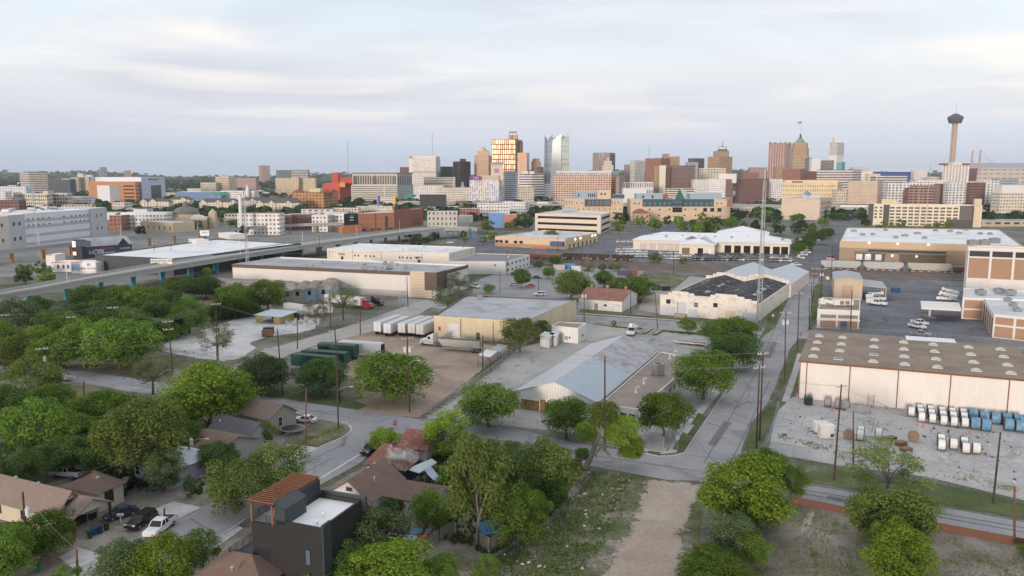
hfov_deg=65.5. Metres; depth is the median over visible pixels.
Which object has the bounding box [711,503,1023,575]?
vacant lot
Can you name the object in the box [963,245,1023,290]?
factory block
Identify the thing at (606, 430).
chain link fence
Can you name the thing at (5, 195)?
building
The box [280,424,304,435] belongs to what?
trampoline
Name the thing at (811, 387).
blocked window
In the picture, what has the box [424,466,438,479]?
tarp
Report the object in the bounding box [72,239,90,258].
sign tower
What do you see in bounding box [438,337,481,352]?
dump trailer
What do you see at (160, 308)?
tree
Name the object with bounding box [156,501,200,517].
driveway pad
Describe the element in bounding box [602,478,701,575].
dirt track
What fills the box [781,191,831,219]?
building
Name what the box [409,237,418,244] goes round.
tree
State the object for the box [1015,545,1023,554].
tree
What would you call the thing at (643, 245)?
bay door
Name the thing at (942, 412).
cable reel
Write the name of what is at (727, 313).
boarded door
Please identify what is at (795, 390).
grass verge
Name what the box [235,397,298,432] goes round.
house
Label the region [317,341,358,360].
semi trailer
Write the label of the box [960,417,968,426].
cable reel
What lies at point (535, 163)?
office tower
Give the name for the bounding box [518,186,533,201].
office building
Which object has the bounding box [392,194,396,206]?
pole sign
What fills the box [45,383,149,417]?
front lawn
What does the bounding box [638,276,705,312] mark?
mill apron
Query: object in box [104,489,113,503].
window
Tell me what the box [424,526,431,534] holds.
plastic toy
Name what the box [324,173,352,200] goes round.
library
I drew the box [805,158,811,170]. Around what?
hotel
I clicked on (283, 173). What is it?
courthouse
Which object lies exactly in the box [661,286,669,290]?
skip
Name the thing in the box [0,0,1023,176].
sky
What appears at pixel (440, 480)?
tree
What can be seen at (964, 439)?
cable reel
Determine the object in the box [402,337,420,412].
utility pole
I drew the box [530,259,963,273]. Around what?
railway track
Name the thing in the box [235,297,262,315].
tree
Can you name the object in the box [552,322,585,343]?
workshop
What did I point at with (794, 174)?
office building
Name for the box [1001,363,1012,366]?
skylight
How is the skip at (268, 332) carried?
on the gravel lot at (240, 345)
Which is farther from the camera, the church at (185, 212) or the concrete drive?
the church at (185, 212)
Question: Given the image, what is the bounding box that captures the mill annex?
[725,262,808,297]
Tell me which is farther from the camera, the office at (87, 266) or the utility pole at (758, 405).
the office at (87, 266)
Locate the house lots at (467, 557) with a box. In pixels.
[209,442,589,574]
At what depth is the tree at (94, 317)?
224.73 m
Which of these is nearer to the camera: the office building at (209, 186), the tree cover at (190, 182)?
the office building at (209, 186)
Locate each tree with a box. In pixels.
[0,296,44,331]
[0,319,24,353]
[0,334,40,363]
[0,354,71,396]
[0,384,37,435]
[0,396,79,455]
[0,441,16,469]
[0,448,51,482]
[0,507,79,558]
[0,523,38,575]
[12,271,31,284]
[16,267,32,283]
[18,263,37,279]
[18,324,56,349]
[21,295,55,314]
[23,333,79,368]
[24,383,78,414]
[29,307,66,333]
[31,434,93,475]
[33,261,46,273]
[35,271,55,282]
[40,267,55,280]
[47,310,88,332]
[48,412,108,448]
[48,564,82,575]
[52,388,143,426]
[53,302,88,323]
[54,284,110,307]
[54,317,117,366]
[74,317,167,368]
[78,298,125,324]
[78,309,123,340]
[78,442,120,475]
[83,537,153,575]
[85,394,190,482]
[87,284,138,311]
[102,402,145,440]
[107,299,156,331]
[112,305,153,340]
[113,530,200,575]
[120,284,170,303]
[129,352,174,394]
[132,317,179,348]
[133,225,145,234]
[139,299,174,329]
[139,448,191,492]
[151,289,183,306]
[153,360,267,425]
[155,392,203,427]
[158,275,196,295]
[160,418,206,446]
[162,305,195,337]
[170,295,210,331]
[182,474,197,497]
[182,526,222,570]
[186,276,226,298]
[190,322,234,358]
[194,220,202,227]
[195,439,241,473]
[200,457,272,515]
[202,267,211,275]
[205,302,235,319]
[207,282,256,317]
[215,388,252,416]
[228,220,234,226]
[234,351,295,396]
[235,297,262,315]
[238,225,248,233]
[245,439,310,495]
[246,278,289,309]
[256,420,278,441]
[291,356,350,395]
[303,299,327,328]
[306,567,346,575]
[324,285,358,320]
[332,537,365,575]
[336,535,436,575]
[347,503,416,557]
[350,350,436,402]
[364,427,402,449]
[381,497,405,515]
[406,486,449,530]
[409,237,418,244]
[413,233,422,238]
[414,238,424,244]
[420,408,471,457]
[422,550,461,575]
[426,234,434,240]
[431,285,469,306]
[432,232,439,239]
[434,459,469,492]
[438,431,515,544]
[446,271,479,293]
[449,437,516,496]
[453,380,524,427]
[460,230,467,236]
[471,553,500,575]
[477,236,487,242]
[481,219,494,232]
[483,284,495,292]
[483,479,552,547]
[487,232,497,241]
[496,440,531,479]
[498,317,541,351]
[502,447,539,492]
[503,221,509,229]
[509,220,516,227]
[512,218,521,226]
[513,268,531,287]
[514,435,583,511]
[515,489,555,525]
[518,218,531,229]
[519,212,529,219]
[530,469,572,515]
[533,261,542,268]
[535,320,551,336]
[540,396,591,438]
[542,267,556,278]
[543,230,558,234]
[548,255,561,263]
[549,269,591,299]
[565,458,584,476]
[573,400,645,469]
[579,260,594,277]
[581,280,594,290]
[592,270,615,287]
[596,263,606,269]
[604,274,662,298]
[608,264,620,269]
[612,220,623,231]
[613,212,624,220]
[632,217,646,226]
[635,391,696,438]
[647,252,662,262]
[648,219,661,228]
[650,218,660,230]
[663,215,670,225]
[669,348,740,399]
[672,542,755,575]
[673,216,684,224]
[675,317,697,332]
[676,220,684,227]
[677,257,688,263]
[680,222,688,231]
[687,219,697,226]
[689,222,696,231]
[689,540,710,563]
[694,222,706,232]
[694,225,704,232]
[695,449,799,528]
[696,316,764,345]
[697,212,706,222]
[703,223,710,232]
[704,332,764,368]
[706,512,764,556]
[708,224,720,232]
[709,217,719,223]
[722,218,739,227]
[726,218,741,227]
[727,483,787,528]
[730,530,775,568]
[731,213,740,219]
[735,210,747,220]
[741,446,792,487]
[749,223,761,229]
[759,210,772,217]
[765,216,772,223]
[771,219,781,227]
[772,211,782,220]
[773,225,786,233]
[779,464,813,498]
[789,214,798,222]
[789,224,800,234]
[790,242,806,253]
[793,219,807,233]
[793,236,816,249]
[804,231,826,243]
[807,225,817,234]
[812,310,816,320]
[817,218,829,226]
[818,228,835,237]
[835,212,842,219]
[838,208,846,214]
[842,484,941,552]
[843,435,936,491]
[849,487,897,526]
[857,211,865,219]
[858,515,941,575]
[861,219,870,225]
[896,219,906,226]
[907,492,945,531]
[933,222,940,227]
[944,220,953,227]
[987,214,994,219]
[1005,214,1018,218]
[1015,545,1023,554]
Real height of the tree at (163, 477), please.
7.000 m
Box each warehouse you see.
[73,196,94,203]
[95,239,300,275]
[175,192,224,200]
[232,257,467,298]
[327,243,474,263]
[434,295,575,343]
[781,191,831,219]
[798,330,1023,414]
[839,227,1023,264]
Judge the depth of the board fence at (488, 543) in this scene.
106.45 m
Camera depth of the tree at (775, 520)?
110.75 m
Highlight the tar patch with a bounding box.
[169,342,849,501]
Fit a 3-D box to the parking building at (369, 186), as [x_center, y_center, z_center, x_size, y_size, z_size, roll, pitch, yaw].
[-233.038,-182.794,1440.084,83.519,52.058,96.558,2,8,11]
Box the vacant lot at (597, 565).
[458,470,702,575]
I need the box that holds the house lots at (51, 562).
[0,383,286,575]
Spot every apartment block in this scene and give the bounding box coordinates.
[140,198,173,206]
[169,196,193,205]
[199,198,237,207]
[242,197,261,205]
[256,198,302,210]
[883,183,910,203]
[904,182,933,184]
[910,180,943,183]
[934,183,943,203]
[942,182,971,204]
[965,183,985,205]
[978,181,999,204]
[992,179,1017,184]
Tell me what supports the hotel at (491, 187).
on the ground at (1014, 233)
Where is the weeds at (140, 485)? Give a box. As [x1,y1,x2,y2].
[0,310,556,553]
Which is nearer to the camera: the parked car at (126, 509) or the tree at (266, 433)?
the parked car at (126, 509)
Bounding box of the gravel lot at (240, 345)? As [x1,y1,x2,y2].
[151,316,318,360]
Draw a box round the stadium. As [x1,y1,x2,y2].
[970,149,1023,184]
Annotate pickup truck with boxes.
[48,464,86,479]
[142,513,177,536]
[471,283,480,287]
[907,322,926,328]
[910,319,928,324]
[910,330,930,336]
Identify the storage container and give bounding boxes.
[553,265,564,269]
[563,264,574,268]
[570,266,580,270]
[617,270,630,274]
[625,269,637,274]
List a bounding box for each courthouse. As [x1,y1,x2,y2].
[276,170,290,177]
[291,170,309,177]
[624,182,652,192]
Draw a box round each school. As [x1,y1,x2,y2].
[0,186,34,197]
[291,188,339,207]
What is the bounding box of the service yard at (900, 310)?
[813,278,1023,346]
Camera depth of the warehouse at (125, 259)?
430.57 m
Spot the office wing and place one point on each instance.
(481, 263)
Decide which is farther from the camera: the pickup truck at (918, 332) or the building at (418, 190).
the building at (418, 190)
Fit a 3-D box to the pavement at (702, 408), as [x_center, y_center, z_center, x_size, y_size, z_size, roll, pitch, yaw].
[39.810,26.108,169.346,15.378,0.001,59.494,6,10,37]
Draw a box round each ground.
[0,183,1023,575]
[62,355,250,387]
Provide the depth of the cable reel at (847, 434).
150.82 m
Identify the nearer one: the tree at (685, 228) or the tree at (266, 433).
the tree at (266, 433)
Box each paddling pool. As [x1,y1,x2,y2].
[404,534,416,541]
[410,527,422,533]
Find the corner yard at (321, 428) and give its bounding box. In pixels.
[283,421,344,444]
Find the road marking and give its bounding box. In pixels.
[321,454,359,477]
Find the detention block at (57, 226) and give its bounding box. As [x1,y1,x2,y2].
[0,207,108,249]
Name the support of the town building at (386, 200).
on the ground at (1014, 233)
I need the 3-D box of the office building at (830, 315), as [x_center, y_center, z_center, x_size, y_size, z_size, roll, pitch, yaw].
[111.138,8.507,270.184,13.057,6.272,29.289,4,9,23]
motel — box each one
[301,208,335,213]
[335,207,360,213]
[356,206,393,211]
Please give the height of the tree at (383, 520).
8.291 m
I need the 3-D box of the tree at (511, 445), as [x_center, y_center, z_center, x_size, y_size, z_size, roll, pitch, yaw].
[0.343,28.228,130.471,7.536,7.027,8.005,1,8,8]
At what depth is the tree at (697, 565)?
95.82 m
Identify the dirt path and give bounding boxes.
[801,511,814,532]
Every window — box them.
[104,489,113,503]
[135,465,140,475]
[254,547,270,562]
[262,434,268,443]
[278,416,282,426]
[305,549,310,565]
[345,486,352,491]
[353,175,356,183]
[372,175,376,183]
[392,175,395,183]
[809,381,814,393]
[814,381,819,394]
[851,385,857,398]
[883,388,889,401]
[898,389,904,402]
[915,391,921,403]
[935,393,941,406]
[952,394,958,408]
[973,396,979,409]
[991,398,997,411]
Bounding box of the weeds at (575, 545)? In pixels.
[472,471,628,575]
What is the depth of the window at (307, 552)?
92.92 m
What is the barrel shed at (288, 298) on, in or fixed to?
on the ground at (1014, 233)
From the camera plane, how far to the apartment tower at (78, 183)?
2103.21 m
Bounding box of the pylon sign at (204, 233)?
[200,230,208,238]
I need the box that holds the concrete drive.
[233,300,434,370]
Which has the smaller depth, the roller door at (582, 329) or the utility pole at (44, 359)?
the utility pole at (44, 359)
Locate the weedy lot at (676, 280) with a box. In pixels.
[640,273,685,289]
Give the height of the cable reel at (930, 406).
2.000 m
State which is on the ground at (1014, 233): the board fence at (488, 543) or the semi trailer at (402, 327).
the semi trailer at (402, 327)
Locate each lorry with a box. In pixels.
[354,297,373,308]
[370,295,383,305]
[420,332,441,346]
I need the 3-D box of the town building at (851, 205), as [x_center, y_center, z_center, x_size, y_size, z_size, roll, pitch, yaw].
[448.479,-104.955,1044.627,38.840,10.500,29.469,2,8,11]
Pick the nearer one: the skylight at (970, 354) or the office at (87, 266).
the skylight at (970, 354)
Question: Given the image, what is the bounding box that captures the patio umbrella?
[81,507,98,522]
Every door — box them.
[405,503,411,516]
[449,324,458,335]
[476,332,479,339]
[580,326,583,341]
[640,243,646,249]
[649,243,655,249]
[658,243,664,250]
[666,243,672,250]
[674,244,678,250]
[677,302,686,312]
[725,310,735,318]
[842,285,852,298]
[856,254,861,259]
[865,254,870,259]
[868,394,873,405]
[875,254,881,259]
[990,317,992,335]
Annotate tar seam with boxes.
[134,318,1023,531]
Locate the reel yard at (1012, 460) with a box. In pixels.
[769,393,1023,499]
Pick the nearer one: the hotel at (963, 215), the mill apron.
the mill apron
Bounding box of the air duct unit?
[824,299,853,306]
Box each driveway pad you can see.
[59,547,101,574]
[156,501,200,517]
[209,526,242,549]
[283,444,317,459]
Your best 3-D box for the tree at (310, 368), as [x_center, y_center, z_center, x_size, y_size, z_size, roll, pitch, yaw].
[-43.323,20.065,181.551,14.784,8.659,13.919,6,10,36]
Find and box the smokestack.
[238,194,242,230]
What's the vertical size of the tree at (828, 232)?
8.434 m
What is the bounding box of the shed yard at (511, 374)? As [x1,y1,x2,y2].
[427,324,748,450]
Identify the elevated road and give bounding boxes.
[0,217,476,300]
[0,219,341,262]
[397,201,989,212]
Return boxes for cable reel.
[824,398,831,406]
[835,399,841,408]
[843,401,849,409]
[843,429,854,439]
[856,430,864,440]
[857,425,864,433]
[875,428,882,438]
[907,406,914,416]
[908,430,919,441]
[916,404,923,412]
[917,407,924,416]
[918,412,925,421]
[927,405,934,411]
[927,408,935,417]
[928,413,936,423]
[937,433,945,439]
[937,439,945,450]
[938,406,945,415]
[939,410,946,417]
[939,415,947,424]
[948,407,955,416]
[949,411,956,420]
[949,416,957,426]
[949,438,957,449]
[959,408,966,416]
[959,436,968,446]
[960,411,967,419]
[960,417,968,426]
[961,442,970,453]
[968,409,978,419]
[970,416,980,428]
[971,442,981,453]
[979,410,989,418]
[980,418,991,430]
[990,412,1001,423]
[1001,412,1012,423]
[1003,418,1014,430]
[1013,413,1023,419]
[1014,419,1023,431]
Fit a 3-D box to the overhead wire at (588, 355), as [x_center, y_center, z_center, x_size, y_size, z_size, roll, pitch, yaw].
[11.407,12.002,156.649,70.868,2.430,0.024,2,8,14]
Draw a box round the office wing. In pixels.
[447,253,529,273]
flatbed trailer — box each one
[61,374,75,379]
[639,328,651,332]
[649,329,661,333]
[675,340,705,345]
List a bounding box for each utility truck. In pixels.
[626,323,637,335]
[866,291,886,300]
[866,298,887,305]
[936,291,957,301]
[938,287,958,295]
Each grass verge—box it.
[253,385,367,409]
[577,310,708,321]
[594,323,706,335]
[648,451,661,454]
[673,432,692,450]
[691,413,705,424]
[744,397,779,451]
[759,299,787,338]
[776,349,797,388]
[792,372,798,396]
[803,467,1023,518]
[808,283,822,329]
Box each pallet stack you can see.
[884,435,896,439]
[895,440,907,446]
[899,446,912,451]
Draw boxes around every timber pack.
[521,399,525,408]
[525,399,529,408]
[529,400,533,409]
[533,400,538,410]
[540,399,546,412]
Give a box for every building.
[0,191,11,199]
[48,180,75,194]
[61,204,95,206]
[78,236,132,257]
[107,212,121,219]
[109,215,128,230]
[112,202,131,211]
[120,212,173,228]
[133,208,152,211]
[187,188,200,191]
[200,182,217,191]
[215,176,236,191]
[218,218,236,222]
[219,278,295,301]
[224,213,236,217]
[236,178,258,189]
[237,213,284,234]
[284,214,293,230]
[290,213,314,229]
[312,214,331,231]
[325,212,347,230]
[339,207,422,232]
[351,172,413,202]
[380,197,392,203]
[400,167,408,172]
[413,185,443,200]
[419,194,445,210]
[427,211,457,226]
[437,187,469,200]
[440,167,452,176]
[455,200,468,202]
[458,215,472,222]
[459,208,479,220]
[477,203,509,215]
[489,212,506,227]
[503,171,517,200]
[503,202,527,213]
[504,214,516,228]
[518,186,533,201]
[519,171,543,199]
[536,167,543,173]
[537,201,548,207]
[543,184,552,201]
[563,190,623,220]
[599,350,695,421]
[622,188,645,206]
[624,165,629,181]
[627,189,732,220]
[660,272,788,322]
[691,180,708,192]
[739,207,753,213]
[741,172,758,177]
[748,167,766,177]
[768,179,782,199]
[773,167,786,178]
[782,169,806,179]
[806,171,816,179]
[817,170,861,189]
[817,297,860,328]
[832,190,847,209]
[836,204,866,212]
[851,167,867,171]
[861,172,872,180]
[865,174,879,180]
[870,176,906,198]
[874,172,910,181]
[883,170,912,171]
[904,188,908,203]
[910,170,927,179]
[923,177,941,179]
[961,288,1023,319]
[983,299,1023,340]
[990,193,1023,214]
[994,185,1023,192]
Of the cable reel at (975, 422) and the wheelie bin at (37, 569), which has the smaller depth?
the wheelie bin at (37, 569)
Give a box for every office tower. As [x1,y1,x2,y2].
[20,171,48,192]
[453,159,470,186]
[474,146,491,175]
[492,132,522,170]
[517,153,528,185]
[531,159,540,173]
[593,153,614,170]
[602,157,612,170]
[630,161,644,181]
[654,165,694,192]
[685,162,697,179]
[688,158,703,174]
[789,122,808,168]
[836,162,844,169]
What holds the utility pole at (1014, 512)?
on the vacant lot at (946, 550)
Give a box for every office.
[46,253,64,265]
[51,260,79,271]
[71,260,103,272]
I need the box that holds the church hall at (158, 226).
[140,220,194,233]
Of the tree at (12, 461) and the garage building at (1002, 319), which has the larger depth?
the garage building at (1002, 319)
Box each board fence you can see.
[423,521,452,551]
[479,532,499,553]
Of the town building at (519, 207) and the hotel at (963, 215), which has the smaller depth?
the hotel at (963, 215)
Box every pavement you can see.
[599,380,723,453]
[782,354,800,401]
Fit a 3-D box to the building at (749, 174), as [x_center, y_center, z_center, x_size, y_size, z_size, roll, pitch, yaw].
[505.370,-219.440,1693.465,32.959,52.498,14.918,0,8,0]
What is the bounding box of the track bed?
[475,251,963,282]
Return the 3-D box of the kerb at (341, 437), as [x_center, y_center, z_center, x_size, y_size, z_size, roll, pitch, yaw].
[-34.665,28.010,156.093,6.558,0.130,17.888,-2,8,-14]
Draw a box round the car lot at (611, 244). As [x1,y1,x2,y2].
[575,224,794,264]
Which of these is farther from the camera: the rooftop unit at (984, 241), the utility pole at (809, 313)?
the rooftop unit at (984, 241)
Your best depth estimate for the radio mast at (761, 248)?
264.58 m
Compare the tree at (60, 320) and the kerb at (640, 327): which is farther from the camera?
the kerb at (640, 327)
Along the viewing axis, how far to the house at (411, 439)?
140.09 m
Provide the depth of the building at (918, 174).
1465.42 m
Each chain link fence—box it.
[149,346,253,362]
[281,417,323,442]
[338,300,403,325]
[421,348,512,416]
[513,387,708,447]
[768,401,778,446]
[768,440,1023,499]
[815,324,1023,347]
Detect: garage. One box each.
[424,177,455,186]
[535,210,609,233]
[665,188,693,197]
[847,181,882,203]
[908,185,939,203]
[981,219,1023,226]
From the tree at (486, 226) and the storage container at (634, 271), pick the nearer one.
the storage container at (634, 271)
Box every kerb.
[80,505,206,567]
[196,519,245,554]
[318,418,351,446]
[576,322,703,332]
[577,313,710,322]
[599,359,744,455]
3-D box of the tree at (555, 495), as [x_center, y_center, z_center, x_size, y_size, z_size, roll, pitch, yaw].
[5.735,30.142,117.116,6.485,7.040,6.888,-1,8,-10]
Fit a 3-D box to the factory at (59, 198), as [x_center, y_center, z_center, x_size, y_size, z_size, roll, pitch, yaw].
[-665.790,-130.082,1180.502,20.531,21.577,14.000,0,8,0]
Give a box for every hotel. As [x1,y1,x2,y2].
[409,156,439,184]
[469,162,504,200]
[645,158,669,191]
[661,154,679,164]
[698,168,725,179]
[707,141,732,173]
[735,178,768,202]
[767,142,791,178]
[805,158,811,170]
[809,159,820,170]
[820,160,833,169]
[867,199,981,226]
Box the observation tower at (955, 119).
[947,103,963,162]
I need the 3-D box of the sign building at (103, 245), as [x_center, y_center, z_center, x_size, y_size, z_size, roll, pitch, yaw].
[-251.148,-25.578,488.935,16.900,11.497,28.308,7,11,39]
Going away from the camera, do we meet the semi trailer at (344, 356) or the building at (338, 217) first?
the semi trailer at (344, 356)
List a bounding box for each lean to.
[479,349,497,360]
[490,344,508,355]
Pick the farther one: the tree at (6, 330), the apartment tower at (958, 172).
the apartment tower at (958, 172)
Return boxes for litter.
[184,324,1018,575]
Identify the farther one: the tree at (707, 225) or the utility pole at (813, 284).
the tree at (707, 225)
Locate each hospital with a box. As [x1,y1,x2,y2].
[88,181,140,202]
[95,177,165,199]
[275,178,291,195]
[292,177,299,191]
[300,178,316,190]
[553,171,623,201]
[782,180,841,204]
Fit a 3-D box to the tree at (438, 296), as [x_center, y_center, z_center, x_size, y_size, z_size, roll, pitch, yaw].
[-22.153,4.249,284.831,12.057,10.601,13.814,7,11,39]
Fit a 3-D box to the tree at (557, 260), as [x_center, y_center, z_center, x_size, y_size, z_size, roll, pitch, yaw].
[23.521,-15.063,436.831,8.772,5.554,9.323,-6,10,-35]
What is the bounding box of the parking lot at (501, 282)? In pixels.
[471,267,643,313]
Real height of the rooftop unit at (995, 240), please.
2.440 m
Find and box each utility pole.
[22,492,30,559]
[36,347,47,372]
[75,549,78,575]
[83,381,84,396]
[107,306,119,371]
[163,320,173,371]
[187,426,208,449]
[211,303,220,360]
[264,329,282,393]
[305,388,306,441]
[317,235,321,257]
[329,292,330,330]
[329,330,340,402]
[336,370,352,427]
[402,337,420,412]
[482,335,482,374]
[582,289,585,321]
[604,356,605,448]
[655,294,657,327]
[754,366,764,447]
[758,352,767,439]
[782,312,790,379]
[795,293,803,350]
[809,298,809,328]
[811,268,817,302]
[833,384,846,479]
[850,290,851,331]
[852,412,853,466]
[992,432,1000,502]
[1013,486,1015,536]
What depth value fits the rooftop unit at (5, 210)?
549.66 m
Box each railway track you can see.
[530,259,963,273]
[530,261,963,276]
[530,262,961,278]
[530,264,963,280]
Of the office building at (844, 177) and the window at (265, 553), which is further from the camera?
the office building at (844, 177)
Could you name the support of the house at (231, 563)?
on the ground at (1014, 233)
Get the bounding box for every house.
[0,470,127,537]
[134,445,214,489]
[175,428,261,466]
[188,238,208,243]
[193,549,282,575]
[207,414,274,447]
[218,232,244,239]
[229,472,366,575]
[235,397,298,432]
[333,458,451,518]
[364,440,437,481]
[398,429,442,462]
[632,209,648,223]
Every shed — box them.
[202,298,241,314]
[255,309,299,323]
[283,282,296,302]
[292,281,310,302]
[304,280,320,302]
[315,278,339,301]
[474,520,509,545]
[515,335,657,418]
[539,331,552,347]
[550,330,559,345]
[577,284,638,311]
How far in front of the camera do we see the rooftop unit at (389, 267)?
336.79 m
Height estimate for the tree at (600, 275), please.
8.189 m
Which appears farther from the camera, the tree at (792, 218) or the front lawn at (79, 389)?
the tree at (792, 218)
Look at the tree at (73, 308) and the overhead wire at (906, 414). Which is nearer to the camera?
the overhead wire at (906, 414)
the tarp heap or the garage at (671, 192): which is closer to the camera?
the tarp heap
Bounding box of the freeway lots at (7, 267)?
[0,221,468,285]
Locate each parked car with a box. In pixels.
[101,504,139,521]
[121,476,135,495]
[124,507,157,529]
[296,414,317,423]
[360,442,380,455]
[534,291,545,295]
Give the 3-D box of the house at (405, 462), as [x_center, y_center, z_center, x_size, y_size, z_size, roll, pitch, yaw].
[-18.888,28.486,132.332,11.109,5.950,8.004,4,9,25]
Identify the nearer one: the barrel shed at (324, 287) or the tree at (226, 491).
the tree at (226, 491)
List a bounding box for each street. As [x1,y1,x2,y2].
[0,359,1023,537]
[72,424,397,575]
[398,297,1023,348]
[662,278,817,486]
[795,213,857,266]
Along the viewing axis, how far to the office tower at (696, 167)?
1859.01 m
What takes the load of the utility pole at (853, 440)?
on the reel yard at (1012, 460)
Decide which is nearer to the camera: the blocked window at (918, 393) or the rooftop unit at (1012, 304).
the blocked window at (918, 393)
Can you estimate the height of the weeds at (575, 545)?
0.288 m
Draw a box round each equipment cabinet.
[812,420,828,433]
[817,423,835,438]
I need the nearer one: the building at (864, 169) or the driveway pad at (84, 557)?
the driveway pad at (84, 557)
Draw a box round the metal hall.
[832,270,886,298]
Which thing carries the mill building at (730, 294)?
on the ground at (1014, 233)
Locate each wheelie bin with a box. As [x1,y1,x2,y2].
[34,563,40,573]
[86,529,92,538]
[90,526,97,535]
[97,524,102,533]
[103,521,108,530]
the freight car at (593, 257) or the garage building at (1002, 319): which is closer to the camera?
the garage building at (1002, 319)
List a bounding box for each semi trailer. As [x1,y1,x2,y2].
[283,302,309,314]
[290,352,337,370]
[301,348,349,367]
[303,303,332,315]
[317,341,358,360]
[324,294,363,305]
[338,340,384,353]
[373,314,401,334]
[383,316,409,335]
[398,315,425,335]
[407,316,433,335]
[416,318,433,336]
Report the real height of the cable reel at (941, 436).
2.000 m
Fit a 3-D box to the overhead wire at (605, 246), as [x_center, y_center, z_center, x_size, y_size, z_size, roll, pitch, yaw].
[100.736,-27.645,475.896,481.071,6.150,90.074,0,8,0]
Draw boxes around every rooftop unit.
[1,209,10,212]
[361,264,367,268]
[386,265,392,269]
[562,207,574,210]
[651,362,664,375]
[818,298,825,304]
[966,239,978,244]
[975,289,986,294]
[978,239,990,244]
[988,238,1000,242]
[993,288,1004,292]
[1003,297,1011,300]
[1004,289,1016,294]
[1008,302,1017,305]
[1013,307,1021,311]
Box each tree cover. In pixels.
[0,169,1022,189]
[27,188,1023,220]
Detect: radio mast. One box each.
[31,176,39,256]
[243,182,248,261]
[756,169,766,323]
[925,162,930,224]
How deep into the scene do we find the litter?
137.37 m
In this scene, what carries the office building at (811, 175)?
on the ground at (1014, 233)
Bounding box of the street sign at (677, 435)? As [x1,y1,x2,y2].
[675,433,680,448]
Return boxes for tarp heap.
[845,405,870,414]
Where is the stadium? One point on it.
(988, 171)
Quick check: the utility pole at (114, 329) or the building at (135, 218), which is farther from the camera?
the building at (135, 218)
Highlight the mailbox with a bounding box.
[116,513,123,522]
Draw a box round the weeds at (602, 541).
[304,275,1023,575]
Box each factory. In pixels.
[0,200,26,210]
[13,191,53,207]
[53,193,72,205]
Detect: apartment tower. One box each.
[70,177,81,191]
[81,177,91,190]
[100,167,106,176]
[124,170,130,176]
[259,166,269,182]
[709,174,736,197]
[829,137,843,169]
[939,162,977,182]
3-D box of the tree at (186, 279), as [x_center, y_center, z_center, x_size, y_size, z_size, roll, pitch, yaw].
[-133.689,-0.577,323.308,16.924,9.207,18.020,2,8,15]
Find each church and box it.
[171,201,217,228]
[221,185,258,199]
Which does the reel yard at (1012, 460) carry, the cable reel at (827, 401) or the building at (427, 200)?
the cable reel at (827, 401)
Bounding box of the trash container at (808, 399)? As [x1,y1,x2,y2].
[804,395,812,404]
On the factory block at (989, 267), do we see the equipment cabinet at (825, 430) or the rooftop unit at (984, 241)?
the rooftop unit at (984, 241)
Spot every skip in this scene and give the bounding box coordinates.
[262,329,272,336]
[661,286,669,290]
[891,287,900,291]
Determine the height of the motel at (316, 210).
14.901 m
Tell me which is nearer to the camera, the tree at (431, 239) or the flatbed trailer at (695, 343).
the flatbed trailer at (695, 343)
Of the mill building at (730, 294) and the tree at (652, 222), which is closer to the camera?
the mill building at (730, 294)
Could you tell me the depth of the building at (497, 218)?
738.60 m
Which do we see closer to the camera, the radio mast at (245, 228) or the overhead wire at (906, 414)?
the overhead wire at (906, 414)
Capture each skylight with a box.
[868,359,877,362]
[899,354,908,357]
[899,362,909,365]
[929,349,939,352]
[932,365,942,368]
[965,352,975,355]
[968,360,978,363]
[970,368,981,371]
[995,347,1005,350]
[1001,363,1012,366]
[1005,371,1016,374]
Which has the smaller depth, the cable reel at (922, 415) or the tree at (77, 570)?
the tree at (77, 570)
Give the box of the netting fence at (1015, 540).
[790,496,1023,544]
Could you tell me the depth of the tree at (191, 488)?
123.25 m
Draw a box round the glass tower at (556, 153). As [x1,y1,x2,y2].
[544,134,568,183]
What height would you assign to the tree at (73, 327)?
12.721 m
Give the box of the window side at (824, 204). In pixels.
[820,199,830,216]
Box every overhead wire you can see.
[255,202,1023,240]
[267,184,1013,234]
[288,219,1016,245]
[297,232,1007,253]
[405,338,603,356]
[406,338,749,356]
[411,338,746,355]
[607,364,745,369]
[847,386,977,436]
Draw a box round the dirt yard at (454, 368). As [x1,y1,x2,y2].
[311,332,507,417]
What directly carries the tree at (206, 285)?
on the ground at (1014, 233)
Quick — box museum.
[495,230,596,249]
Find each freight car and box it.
[520,254,539,258]
[540,254,561,258]
[562,253,586,260]
[587,254,609,260]
[611,254,633,261]
[820,260,860,269]
[862,261,903,270]
[906,263,951,272]
[953,267,964,272]
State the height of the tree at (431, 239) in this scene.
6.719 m
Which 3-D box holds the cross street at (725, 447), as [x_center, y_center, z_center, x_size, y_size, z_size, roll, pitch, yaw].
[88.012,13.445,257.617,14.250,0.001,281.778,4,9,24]
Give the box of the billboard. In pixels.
[150,259,172,263]
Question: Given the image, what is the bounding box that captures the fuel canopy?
[920,301,960,317]
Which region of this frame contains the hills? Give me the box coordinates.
[0,170,941,182]
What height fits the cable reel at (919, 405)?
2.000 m
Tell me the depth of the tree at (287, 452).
122.71 m
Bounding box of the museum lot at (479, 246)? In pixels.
[447,235,592,253]
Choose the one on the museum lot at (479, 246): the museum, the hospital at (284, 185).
the museum

